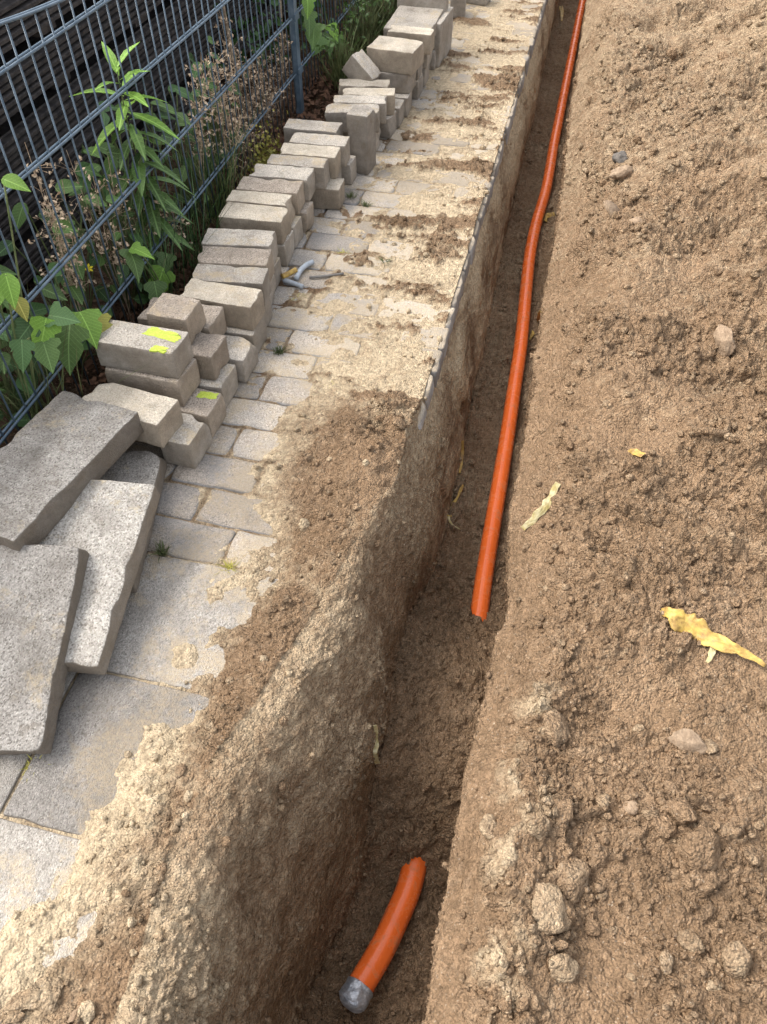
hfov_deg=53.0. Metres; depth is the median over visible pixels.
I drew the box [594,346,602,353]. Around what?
clod
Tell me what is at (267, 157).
stonecrop
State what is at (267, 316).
paving stone
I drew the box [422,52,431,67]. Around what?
paving stone
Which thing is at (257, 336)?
paving stone
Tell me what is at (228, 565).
joint weed
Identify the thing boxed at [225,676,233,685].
clod
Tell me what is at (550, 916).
clod
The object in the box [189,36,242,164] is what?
weed
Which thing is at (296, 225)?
paving stone
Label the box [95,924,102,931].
clod
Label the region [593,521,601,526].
clod
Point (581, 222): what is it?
clod
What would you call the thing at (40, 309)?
broadleaf plant
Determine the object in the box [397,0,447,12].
concrete slab
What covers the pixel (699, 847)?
clod
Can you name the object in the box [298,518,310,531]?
clod
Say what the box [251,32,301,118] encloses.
dry weed
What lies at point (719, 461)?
clod
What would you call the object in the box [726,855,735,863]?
clod
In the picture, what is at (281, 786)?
clod
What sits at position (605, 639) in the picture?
clod
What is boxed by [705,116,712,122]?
clod
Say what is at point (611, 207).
stone
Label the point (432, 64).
paving stone
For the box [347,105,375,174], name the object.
paving stone
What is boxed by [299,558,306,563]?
clod
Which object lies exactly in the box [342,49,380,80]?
paving stone
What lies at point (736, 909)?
clod
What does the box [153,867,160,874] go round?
clod
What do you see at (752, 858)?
clod
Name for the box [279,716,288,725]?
clod
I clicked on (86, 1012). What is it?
clod
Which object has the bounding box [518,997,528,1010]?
clod
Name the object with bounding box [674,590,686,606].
clod
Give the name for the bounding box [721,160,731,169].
clod
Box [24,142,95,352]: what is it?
dry weed
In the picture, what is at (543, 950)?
clod
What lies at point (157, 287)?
broadleaf weed
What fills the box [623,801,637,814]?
stone
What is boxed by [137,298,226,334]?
paving stone
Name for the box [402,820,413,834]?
clod
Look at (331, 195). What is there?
paving stone
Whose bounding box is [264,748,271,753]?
clod
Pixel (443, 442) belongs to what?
clod
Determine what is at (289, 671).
clod
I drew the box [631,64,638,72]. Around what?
clod
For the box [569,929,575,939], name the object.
clod
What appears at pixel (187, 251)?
grass tuft
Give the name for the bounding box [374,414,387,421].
clod
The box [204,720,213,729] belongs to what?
clod
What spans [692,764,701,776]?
clod
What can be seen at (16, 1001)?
stone
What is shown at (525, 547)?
clod
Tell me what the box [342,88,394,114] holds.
paving stone
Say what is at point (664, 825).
clod
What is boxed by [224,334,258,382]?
paving stone
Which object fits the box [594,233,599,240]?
clod
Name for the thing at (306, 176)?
paving stone
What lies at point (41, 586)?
concrete slab
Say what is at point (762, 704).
clod
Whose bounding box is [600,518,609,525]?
clod
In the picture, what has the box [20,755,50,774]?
joint weed
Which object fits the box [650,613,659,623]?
clod
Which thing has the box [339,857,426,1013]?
conduit
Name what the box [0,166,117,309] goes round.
broadleaf plant
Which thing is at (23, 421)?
broadleaf plant
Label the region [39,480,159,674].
concrete slab
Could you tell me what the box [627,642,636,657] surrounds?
clod
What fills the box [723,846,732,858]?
clod
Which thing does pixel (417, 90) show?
paving stone
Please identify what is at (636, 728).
clod
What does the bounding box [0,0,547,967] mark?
pavement
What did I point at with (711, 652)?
tape scrap
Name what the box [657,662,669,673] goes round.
clod
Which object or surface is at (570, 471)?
clod
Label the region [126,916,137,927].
clod
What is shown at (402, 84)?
paving stone
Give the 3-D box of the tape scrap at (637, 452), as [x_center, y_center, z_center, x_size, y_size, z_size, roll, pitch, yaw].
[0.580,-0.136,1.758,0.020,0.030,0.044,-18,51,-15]
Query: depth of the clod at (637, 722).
1.43 m
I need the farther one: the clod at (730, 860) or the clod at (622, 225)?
the clod at (622, 225)
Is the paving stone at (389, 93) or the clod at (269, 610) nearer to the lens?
the clod at (269, 610)
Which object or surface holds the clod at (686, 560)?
on the soil ground
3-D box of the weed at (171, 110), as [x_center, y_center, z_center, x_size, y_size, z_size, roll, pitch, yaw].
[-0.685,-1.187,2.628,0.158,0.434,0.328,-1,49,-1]
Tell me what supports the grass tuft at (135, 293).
on the soil ground
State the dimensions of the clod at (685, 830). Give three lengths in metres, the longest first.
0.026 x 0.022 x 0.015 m
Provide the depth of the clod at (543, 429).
1.99 m
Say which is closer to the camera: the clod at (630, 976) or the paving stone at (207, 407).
the clod at (630, 976)
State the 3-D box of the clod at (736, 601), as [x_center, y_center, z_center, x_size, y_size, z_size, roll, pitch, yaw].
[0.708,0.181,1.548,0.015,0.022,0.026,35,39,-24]
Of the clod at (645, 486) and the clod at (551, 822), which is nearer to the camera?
the clod at (551, 822)
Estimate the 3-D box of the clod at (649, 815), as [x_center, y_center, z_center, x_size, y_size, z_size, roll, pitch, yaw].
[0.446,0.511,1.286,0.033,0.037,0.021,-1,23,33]
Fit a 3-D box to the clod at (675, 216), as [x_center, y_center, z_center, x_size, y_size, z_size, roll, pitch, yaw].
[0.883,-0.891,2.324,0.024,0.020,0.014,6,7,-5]
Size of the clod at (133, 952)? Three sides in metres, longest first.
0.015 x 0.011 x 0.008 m
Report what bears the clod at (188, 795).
on the soil ground
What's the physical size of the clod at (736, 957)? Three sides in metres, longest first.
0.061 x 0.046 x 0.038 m
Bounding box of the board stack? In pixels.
[0,0,297,288]
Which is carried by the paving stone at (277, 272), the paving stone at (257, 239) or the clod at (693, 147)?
the paving stone at (257, 239)
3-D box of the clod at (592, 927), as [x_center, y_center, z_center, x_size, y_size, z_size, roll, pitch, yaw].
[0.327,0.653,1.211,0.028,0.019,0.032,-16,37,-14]
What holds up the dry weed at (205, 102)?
on the soil ground
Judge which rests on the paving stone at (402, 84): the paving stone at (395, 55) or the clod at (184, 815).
the paving stone at (395, 55)
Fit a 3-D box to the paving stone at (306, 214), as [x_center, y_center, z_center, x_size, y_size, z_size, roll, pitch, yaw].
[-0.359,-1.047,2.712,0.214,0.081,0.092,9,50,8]
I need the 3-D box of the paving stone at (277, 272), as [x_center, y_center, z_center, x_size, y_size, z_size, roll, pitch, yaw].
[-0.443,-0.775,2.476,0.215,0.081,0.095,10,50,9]
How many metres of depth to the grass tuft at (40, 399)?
1.92 m
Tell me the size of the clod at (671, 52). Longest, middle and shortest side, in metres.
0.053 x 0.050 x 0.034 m
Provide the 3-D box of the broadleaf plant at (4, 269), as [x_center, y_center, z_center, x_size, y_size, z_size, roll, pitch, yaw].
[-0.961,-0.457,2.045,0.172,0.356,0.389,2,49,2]
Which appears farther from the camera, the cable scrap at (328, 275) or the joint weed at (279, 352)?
the cable scrap at (328, 275)
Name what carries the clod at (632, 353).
on the soil ground
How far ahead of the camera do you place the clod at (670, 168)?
2.40 m
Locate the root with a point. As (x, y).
(716, 432)
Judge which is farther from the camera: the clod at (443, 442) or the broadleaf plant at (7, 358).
the clod at (443, 442)
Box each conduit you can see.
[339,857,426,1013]
[471,0,585,621]
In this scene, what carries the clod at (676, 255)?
on the soil ground
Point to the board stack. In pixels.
(8, 8)
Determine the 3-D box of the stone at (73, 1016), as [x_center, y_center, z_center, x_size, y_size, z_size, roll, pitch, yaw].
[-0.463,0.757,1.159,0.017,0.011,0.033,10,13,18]
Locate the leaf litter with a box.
[13,0,394,430]
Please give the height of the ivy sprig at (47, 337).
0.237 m
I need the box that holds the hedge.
[213,0,357,102]
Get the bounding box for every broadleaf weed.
[0,173,38,417]
[119,241,176,299]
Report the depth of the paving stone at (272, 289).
2.40 m
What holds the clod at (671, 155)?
on the soil ground
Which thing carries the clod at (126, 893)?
on the soil ground
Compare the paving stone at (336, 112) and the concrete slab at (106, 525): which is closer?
the concrete slab at (106, 525)
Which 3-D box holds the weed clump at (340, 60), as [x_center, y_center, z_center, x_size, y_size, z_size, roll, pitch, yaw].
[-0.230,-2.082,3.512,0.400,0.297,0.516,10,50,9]
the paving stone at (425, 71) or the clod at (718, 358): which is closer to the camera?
the clod at (718, 358)
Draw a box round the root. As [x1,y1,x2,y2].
[690,415,730,437]
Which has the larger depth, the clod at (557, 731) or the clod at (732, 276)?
the clod at (732, 276)
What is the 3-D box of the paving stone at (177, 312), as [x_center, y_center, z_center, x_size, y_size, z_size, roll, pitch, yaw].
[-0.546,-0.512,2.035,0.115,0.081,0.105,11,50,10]
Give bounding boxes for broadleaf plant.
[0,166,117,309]
[0,265,46,393]
[0,322,44,428]
[0,413,31,442]
[28,254,112,375]
[55,147,157,307]
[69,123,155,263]
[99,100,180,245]
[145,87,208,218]
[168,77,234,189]
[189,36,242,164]
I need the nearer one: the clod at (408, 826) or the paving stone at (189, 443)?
the clod at (408, 826)
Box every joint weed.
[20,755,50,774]
[147,537,170,562]
[213,557,240,575]
[272,345,288,355]
[345,190,358,199]
[355,199,372,206]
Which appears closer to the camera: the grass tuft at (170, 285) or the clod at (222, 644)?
the clod at (222, 644)
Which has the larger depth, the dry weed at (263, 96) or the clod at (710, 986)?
the dry weed at (263, 96)
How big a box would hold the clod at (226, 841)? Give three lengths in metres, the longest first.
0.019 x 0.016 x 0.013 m
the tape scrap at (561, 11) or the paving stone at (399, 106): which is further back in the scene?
the tape scrap at (561, 11)
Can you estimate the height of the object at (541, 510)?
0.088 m
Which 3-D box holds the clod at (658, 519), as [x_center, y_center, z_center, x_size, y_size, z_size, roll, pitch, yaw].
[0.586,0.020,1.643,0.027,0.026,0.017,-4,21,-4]
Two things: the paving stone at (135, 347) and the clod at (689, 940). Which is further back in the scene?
the paving stone at (135, 347)
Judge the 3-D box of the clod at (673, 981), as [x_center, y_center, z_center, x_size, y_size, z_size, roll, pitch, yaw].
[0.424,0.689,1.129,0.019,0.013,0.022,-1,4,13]
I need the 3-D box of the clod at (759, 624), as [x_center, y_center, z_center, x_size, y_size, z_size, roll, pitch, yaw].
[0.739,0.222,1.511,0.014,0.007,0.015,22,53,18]
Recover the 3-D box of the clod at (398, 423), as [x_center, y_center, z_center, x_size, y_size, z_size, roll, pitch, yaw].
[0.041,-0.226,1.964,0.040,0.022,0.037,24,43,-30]
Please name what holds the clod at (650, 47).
on the soil ground
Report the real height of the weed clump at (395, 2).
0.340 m
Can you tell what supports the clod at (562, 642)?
on the soil ground
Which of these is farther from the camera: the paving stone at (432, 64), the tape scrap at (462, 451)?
the paving stone at (432, 64)
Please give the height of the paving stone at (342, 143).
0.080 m
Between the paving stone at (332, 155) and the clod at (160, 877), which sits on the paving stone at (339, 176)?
the paving stone at (332, 155)
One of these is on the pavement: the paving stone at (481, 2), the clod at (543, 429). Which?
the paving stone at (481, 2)
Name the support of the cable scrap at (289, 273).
on the pavement
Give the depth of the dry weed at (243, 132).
2.86 m
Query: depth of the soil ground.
1.72 m
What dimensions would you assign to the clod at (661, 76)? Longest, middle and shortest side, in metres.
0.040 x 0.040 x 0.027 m
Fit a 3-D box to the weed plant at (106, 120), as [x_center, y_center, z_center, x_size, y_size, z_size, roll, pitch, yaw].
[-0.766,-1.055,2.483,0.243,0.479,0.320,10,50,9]
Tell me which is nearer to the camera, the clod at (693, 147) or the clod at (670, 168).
the clod at (670, 168)
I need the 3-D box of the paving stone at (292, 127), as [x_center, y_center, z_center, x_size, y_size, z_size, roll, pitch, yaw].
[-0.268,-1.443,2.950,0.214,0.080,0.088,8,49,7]
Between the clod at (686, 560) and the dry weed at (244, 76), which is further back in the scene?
the dry weed at (244, 76)
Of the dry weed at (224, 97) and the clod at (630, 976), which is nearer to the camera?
the clod at (630, 976)
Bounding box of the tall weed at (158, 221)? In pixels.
[69,41,194,260]
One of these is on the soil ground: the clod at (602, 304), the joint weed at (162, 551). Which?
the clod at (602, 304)
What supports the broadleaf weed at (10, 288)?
on the soil ground
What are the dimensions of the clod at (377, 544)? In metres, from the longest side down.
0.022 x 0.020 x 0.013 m
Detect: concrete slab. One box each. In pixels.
[0,391,142,550]
[0,544,89,755]
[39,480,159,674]
[99,451,167,592]
[384,5,443,35]
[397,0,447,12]
[433,6,453,67]
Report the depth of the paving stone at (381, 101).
3.08 m
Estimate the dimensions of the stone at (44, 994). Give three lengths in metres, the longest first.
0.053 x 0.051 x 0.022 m
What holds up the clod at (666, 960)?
on the soil ground
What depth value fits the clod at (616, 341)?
2.03 m
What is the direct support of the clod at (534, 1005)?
on the soil ground
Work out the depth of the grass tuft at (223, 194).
2.70 m
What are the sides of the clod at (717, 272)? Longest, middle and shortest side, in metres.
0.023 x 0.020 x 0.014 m
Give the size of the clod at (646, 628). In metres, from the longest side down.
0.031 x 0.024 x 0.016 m
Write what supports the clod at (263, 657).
on the soil ground
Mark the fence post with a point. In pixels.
(295, 17)
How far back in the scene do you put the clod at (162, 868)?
1.27 m
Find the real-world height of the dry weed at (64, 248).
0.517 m
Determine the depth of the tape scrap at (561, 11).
5.58 m
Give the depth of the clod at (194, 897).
1.25 m
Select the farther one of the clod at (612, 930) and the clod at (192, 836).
the clod at (192, 836)
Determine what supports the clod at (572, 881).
on the soil ground
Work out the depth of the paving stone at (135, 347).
1.92 m
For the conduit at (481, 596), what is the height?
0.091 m
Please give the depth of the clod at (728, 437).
1.71 m
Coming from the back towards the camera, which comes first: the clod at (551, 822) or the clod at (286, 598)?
the clod at (286, 598)
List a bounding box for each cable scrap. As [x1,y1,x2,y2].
[281,267,297,278]
[282,278,303,288]
[294,259,313,280]
[309,272,343,278]
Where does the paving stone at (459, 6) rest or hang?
on the pavement
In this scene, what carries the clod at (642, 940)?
on the soil ground
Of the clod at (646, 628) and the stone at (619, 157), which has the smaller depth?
the clod at (646, 628)
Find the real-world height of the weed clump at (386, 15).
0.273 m
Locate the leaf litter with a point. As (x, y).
(327, 96)
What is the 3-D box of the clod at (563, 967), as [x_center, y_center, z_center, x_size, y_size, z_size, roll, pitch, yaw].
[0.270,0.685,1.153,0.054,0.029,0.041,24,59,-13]
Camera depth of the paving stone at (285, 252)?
2.54 m
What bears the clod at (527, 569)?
on the soil ground
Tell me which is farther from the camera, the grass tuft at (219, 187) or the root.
the grass tuft at (219, 187)
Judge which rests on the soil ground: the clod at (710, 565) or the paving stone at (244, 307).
the clod at (710, 565)
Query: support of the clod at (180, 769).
on the soil ground
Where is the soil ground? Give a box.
[0,0,766,1023]
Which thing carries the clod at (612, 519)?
on the soil ground
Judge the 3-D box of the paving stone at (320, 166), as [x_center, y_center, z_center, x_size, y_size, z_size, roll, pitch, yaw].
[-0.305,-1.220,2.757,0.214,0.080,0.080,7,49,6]
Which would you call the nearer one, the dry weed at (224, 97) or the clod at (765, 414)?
the clod at (765, 414)
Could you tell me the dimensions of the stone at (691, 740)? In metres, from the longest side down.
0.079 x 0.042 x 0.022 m
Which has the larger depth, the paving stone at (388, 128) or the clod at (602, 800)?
the paving stone at (388, 128)
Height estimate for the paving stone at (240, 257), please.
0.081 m
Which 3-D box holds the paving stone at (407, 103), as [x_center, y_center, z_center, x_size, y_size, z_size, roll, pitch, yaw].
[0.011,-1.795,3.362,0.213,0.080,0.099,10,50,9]
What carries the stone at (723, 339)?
on the soil ground
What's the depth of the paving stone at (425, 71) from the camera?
3.55 m
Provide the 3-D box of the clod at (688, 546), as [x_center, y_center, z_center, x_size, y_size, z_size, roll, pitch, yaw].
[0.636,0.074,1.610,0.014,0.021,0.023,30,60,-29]
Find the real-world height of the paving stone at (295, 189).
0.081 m
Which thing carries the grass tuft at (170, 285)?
on the soil ground
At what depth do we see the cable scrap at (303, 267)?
2.53 m
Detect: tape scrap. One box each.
[373,725,379,764]
[447,484,463,516]
[459,440,463,472]
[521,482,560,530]
[529,310,540,339]
[544,212,554,221]
[559,6,563,20]
[628,449,645,456]
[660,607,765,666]
[706,647,715,662]
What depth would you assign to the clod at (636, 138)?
2.65 m
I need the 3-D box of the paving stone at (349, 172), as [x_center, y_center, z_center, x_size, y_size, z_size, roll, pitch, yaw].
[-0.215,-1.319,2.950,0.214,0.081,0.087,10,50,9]
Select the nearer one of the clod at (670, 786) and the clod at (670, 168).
the clod at (670, 786)
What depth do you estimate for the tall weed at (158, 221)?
2.18 m
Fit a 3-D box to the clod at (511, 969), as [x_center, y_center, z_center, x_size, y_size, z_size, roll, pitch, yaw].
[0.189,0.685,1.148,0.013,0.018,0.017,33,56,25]
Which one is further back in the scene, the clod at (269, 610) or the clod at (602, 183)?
the clod at (602, 183)
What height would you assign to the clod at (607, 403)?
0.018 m
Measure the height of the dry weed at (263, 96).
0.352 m
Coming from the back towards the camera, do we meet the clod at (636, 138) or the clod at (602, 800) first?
the clod at (636, 138)
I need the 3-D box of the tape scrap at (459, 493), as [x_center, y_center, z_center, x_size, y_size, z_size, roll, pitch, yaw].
[0.224,-0.035,2.437,0.023,0.016,0.142,15,51,13]
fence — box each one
[0,0,296,444]
[297,0,369,94]
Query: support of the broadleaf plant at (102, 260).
on the soil ground
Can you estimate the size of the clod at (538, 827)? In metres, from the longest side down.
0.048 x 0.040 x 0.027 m
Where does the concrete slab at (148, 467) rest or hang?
on the pavement
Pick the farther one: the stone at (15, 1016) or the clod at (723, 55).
the clod at (723, 55)
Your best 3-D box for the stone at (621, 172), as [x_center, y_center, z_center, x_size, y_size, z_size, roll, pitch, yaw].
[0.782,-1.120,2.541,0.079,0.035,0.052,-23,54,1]
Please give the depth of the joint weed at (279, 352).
2.26 m
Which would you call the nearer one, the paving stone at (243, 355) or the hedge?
the paving stone at (243, 355)
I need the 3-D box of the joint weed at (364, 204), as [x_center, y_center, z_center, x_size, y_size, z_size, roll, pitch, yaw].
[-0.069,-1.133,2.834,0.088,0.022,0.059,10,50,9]
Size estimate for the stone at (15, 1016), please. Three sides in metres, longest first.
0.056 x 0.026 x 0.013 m
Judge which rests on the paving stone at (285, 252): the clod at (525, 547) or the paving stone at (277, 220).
the paving stone at (277, 220)
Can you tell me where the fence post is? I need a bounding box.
[287,0,304,119]
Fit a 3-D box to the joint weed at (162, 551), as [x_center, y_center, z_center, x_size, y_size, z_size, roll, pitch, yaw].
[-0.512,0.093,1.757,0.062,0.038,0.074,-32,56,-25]
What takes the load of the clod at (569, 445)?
on the soil ground
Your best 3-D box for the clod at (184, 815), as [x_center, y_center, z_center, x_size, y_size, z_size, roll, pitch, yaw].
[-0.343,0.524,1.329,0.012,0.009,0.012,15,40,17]
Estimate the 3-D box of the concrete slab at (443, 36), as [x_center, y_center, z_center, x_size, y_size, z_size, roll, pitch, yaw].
[0.288,-2.302,3.729,0.038,0.192,0.262,13,50,11]
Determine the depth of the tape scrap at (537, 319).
3.03 m
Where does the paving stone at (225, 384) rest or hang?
on the pavement
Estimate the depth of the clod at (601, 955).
1.18 m
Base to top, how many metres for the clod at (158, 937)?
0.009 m
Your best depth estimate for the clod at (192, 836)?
1.31 m
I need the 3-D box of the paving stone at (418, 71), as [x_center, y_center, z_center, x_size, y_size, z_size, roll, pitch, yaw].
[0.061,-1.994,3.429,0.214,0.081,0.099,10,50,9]
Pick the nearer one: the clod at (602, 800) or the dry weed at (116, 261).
the clod at (602, 800)
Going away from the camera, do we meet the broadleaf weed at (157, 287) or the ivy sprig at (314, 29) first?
the broadleaf weed at (157, 287)
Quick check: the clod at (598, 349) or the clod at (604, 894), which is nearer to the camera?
the clod at (604, 894)
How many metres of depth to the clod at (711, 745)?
1.37 m
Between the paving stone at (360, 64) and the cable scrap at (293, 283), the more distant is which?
the paving stone at (360, 64)
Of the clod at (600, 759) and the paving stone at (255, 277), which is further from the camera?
the paving stone at (255, 277)
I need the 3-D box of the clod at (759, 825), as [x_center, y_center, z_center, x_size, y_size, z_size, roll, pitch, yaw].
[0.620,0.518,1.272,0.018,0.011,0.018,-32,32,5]
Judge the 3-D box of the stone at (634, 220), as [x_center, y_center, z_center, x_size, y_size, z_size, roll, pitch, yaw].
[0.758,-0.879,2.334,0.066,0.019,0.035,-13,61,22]
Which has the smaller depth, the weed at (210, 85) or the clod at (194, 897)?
the clod at (194, 897)
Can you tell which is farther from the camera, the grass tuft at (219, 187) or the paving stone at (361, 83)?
the paving stone at (361, 83)
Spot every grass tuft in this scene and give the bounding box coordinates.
[0,287,148,430]
[50,144,172,309]
[92,190,224,302]
[122,90,266,224]
[140,156,230,273]
[164,124,297,225]
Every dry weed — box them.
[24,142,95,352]
[28,181,96,310]
[54,150,134,321]
[112,184,192,272]
[181,52,219,221]
[186,91,265,175]
[202,48,256,187]
[210,10,265,161]
[238,54,285,144]
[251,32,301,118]
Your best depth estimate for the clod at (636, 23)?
3.62 m
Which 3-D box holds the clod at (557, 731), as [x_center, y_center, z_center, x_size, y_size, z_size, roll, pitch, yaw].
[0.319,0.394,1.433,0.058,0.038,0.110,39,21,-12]
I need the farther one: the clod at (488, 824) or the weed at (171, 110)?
the weed at (171, 110)
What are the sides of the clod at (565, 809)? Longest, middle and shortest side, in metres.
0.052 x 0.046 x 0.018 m
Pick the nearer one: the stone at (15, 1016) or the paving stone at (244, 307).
the stone at (15, 1016)
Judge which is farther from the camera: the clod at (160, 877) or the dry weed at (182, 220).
the dry weed at (182, 220)
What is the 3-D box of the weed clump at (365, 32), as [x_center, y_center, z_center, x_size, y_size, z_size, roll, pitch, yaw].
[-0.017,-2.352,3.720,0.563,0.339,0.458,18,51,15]
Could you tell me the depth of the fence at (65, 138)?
2.05 m
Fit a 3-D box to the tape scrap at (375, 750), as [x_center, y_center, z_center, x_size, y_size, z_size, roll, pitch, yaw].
[-0.017,0.545,1.768,0.019,0.174,0.039,5,49,5]
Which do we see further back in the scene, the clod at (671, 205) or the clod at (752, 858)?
the clod at (671, 205)
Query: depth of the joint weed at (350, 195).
2.87 m
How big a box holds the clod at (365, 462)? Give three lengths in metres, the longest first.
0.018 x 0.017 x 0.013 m
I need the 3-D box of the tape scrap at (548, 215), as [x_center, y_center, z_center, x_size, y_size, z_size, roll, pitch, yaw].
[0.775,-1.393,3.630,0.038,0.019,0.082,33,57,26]
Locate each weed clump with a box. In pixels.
[299,4,370,99]
[336,0,391,54]
[358,0,397,36]
[388,0,397,12]
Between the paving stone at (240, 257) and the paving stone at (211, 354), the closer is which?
the paving stone at (211, 354)
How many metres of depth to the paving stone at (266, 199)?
2.55 m
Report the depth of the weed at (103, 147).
2.21 m
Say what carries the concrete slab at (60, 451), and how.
on the concrete slab at (106, 525)
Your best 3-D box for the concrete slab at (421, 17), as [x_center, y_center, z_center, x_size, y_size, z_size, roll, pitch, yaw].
[0.144,-2.290,3.620,0.223,0.063,0.302,12,52,10]
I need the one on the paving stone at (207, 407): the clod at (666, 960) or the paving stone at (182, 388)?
the paving stone at (182, 388)
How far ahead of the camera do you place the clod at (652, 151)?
2.56 m
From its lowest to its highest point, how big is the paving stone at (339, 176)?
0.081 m
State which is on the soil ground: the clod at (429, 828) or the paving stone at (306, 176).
the clod at (429, 828)
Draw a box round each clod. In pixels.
[77,1000,95,1023]
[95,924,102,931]
[121,889,130,897]
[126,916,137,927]
[129,949,137,955]
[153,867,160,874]
[154,934,163,941]
[156,872,164,881]
[157,863,167,873]
[174,763,186,777]
[182,812,187,818]
[183,790,192,801]
[189,834,195,839]
[189,893,200,902]
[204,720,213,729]
[219,641,226,647]
[222,836,230,847]
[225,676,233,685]
[260,655,267,661]
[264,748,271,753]
[266,606,273,613]
[278,781,285,792]
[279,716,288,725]
[282,594,289,602]
[285,668,292,676]
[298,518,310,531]
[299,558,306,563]
[352,502,360,509]
[362,459,368,465]
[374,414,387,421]
[374,539,381,547]
[392,417,405,429]
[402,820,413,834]
[423,822,436,833]
[441,437,446,447]
[479,813,496,838]
[498,995,512,1011]
[506,653,513,661]
[507,964,515,976]
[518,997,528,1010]
[522,542,530,551]
[524,566,531,572]
[527,812,550,841]
[529,994,540,1010]
[532,882,572,935]
[538,944,547,955]
[539,427,546,432]
[542,708,569,746]
[546,816,552,827]
[552,795,573,826]
[556,855,590,903]
[557,639,565,646]
[566,441,573,449]
[567,467,573,476]
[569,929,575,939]
[578,219,584,226]
[583,916,600,935]
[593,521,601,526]
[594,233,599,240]
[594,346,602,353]
[594,948,610,963]
[595,793,610,807]
[597,756,603,763]
[597,890,607,900]
[598,179,605,186]
[598,301,605,307]
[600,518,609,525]
[600,634,609,644]
[602,400,612,407]
[608,925,617,934]
[609,514,616,524]
[611,338,620,344]
[613,218,634,234]
[625,972,637,982]
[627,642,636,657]
[628,351,636,357]
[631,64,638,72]
[632,724,643,732]
[633,21,639,26]
[633,135,640,143]
[633,720,645,728]
[637,936,652,946]
[639,480,650,492]
[640,808,659,821]
[642,621,653,635]
[647,44,653,49]
[648,147,657,155]
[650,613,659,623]
[651,812,676,838]
[652,516,663,526]
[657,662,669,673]
[659,74,667,81]
[659,951,672,976]
[664,779,678,795]
[665,165,674,172]
[666,47,676,59]
[666,975,679,987]
[667,152,676,158]
[667,797,697,823]
[668,202,674,208]
[672,213,678,219]
[673,253,680,257]
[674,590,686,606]
[677,825,691,834]
[677,928,705,951]
[678,820,721,872]
[682,557,690,564]
[683,542,691,551]
[689,142,697,150]
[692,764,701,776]
[704,739,718,753]
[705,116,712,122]
[706,980,721,990]
[707,560,715,570]
[713,354,729,363]
[714,269,722,275]
[716,190,725,196]
[716,458,721,464]
[717,51,728,60]
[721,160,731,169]
[721,941,752,980]
[723,432,736,443]
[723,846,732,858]
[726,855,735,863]
[728,272,738,280]
[731,903,741,915]
[732,596,741,606]
[742,848,760,865]
[754,820,764,830]
[756,621,763,627]
[758,701,765,707]
[760,407,766,417]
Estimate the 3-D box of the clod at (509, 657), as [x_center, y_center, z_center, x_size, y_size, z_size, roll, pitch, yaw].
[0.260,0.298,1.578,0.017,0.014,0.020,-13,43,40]
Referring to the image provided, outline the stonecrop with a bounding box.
[236,109,287,175]
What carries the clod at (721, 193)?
on the soil ground
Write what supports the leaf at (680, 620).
on the soil ground
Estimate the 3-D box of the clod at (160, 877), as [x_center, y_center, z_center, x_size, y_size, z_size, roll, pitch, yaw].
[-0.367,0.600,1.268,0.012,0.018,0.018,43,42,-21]
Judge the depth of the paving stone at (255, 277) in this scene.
2.25 m
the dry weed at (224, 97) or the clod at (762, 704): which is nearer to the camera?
the clod at (762, 704)
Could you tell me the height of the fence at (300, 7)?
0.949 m
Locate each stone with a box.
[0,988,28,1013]
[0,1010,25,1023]
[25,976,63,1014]
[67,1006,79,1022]
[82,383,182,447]
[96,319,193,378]
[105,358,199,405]
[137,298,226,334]
[146,293,205,342]
[161,412,212,467]
[179,388,226,437]
[181,278,264,329]
[191,332,229,380]
[193,264,270,305]
[197,246,273,281]
[197,364,238,408]
[201,228,277,266]
[218,202,291,244]
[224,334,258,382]
[225,190,294,223]
[225,319,266,352]
[236,176,304,214]
[249,163,315,200]
[262,295,272,326]
[267,154,329,188]
[270,275,274,303]
[273,257,281,292]
[277,230,293,266]
[280,143,340,177]
[284,119,342,142]
[289,133,349,166]
[291,215,302,248]
[295,201,313,232]
[310,178,344,209]
[325,103,379,132]
[333,95,386,122]
[337,167,341,178]
[338,79,389,94]
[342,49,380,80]
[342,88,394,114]
[342,155,356,184]
[343,127,380,150]
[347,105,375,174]
[367,35,423,74]
[379,71,415,93]
[379,111,396,137]
[387,25,434,54]
[395,92,411,116]
[395,99,404,126]
[412,73,423,99]
[416,65,421,79]
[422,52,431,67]
[422,65,428,86]
[429,50,435,69]
[450,0,465,17]
[466,0,490,5]
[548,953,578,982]
[603,200,619,217]
[608,165,632,179]
[612,151,627,163]
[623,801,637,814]
[629,216,644,223]
[667,728,706,753]
[713,324,735,355]
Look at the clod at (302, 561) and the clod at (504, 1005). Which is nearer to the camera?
the clod at (504, 1005)
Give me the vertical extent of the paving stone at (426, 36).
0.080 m
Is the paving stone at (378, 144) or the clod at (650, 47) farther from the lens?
the clod at (650, 47)
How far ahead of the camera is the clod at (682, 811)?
1.26 m
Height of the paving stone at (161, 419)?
0.081 m
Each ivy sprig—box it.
[9,301,112,374]
[301,0,342,57]
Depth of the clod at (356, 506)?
1.76 m
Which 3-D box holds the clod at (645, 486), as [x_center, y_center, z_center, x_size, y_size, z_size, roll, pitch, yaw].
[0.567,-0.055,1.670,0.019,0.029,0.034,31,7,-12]

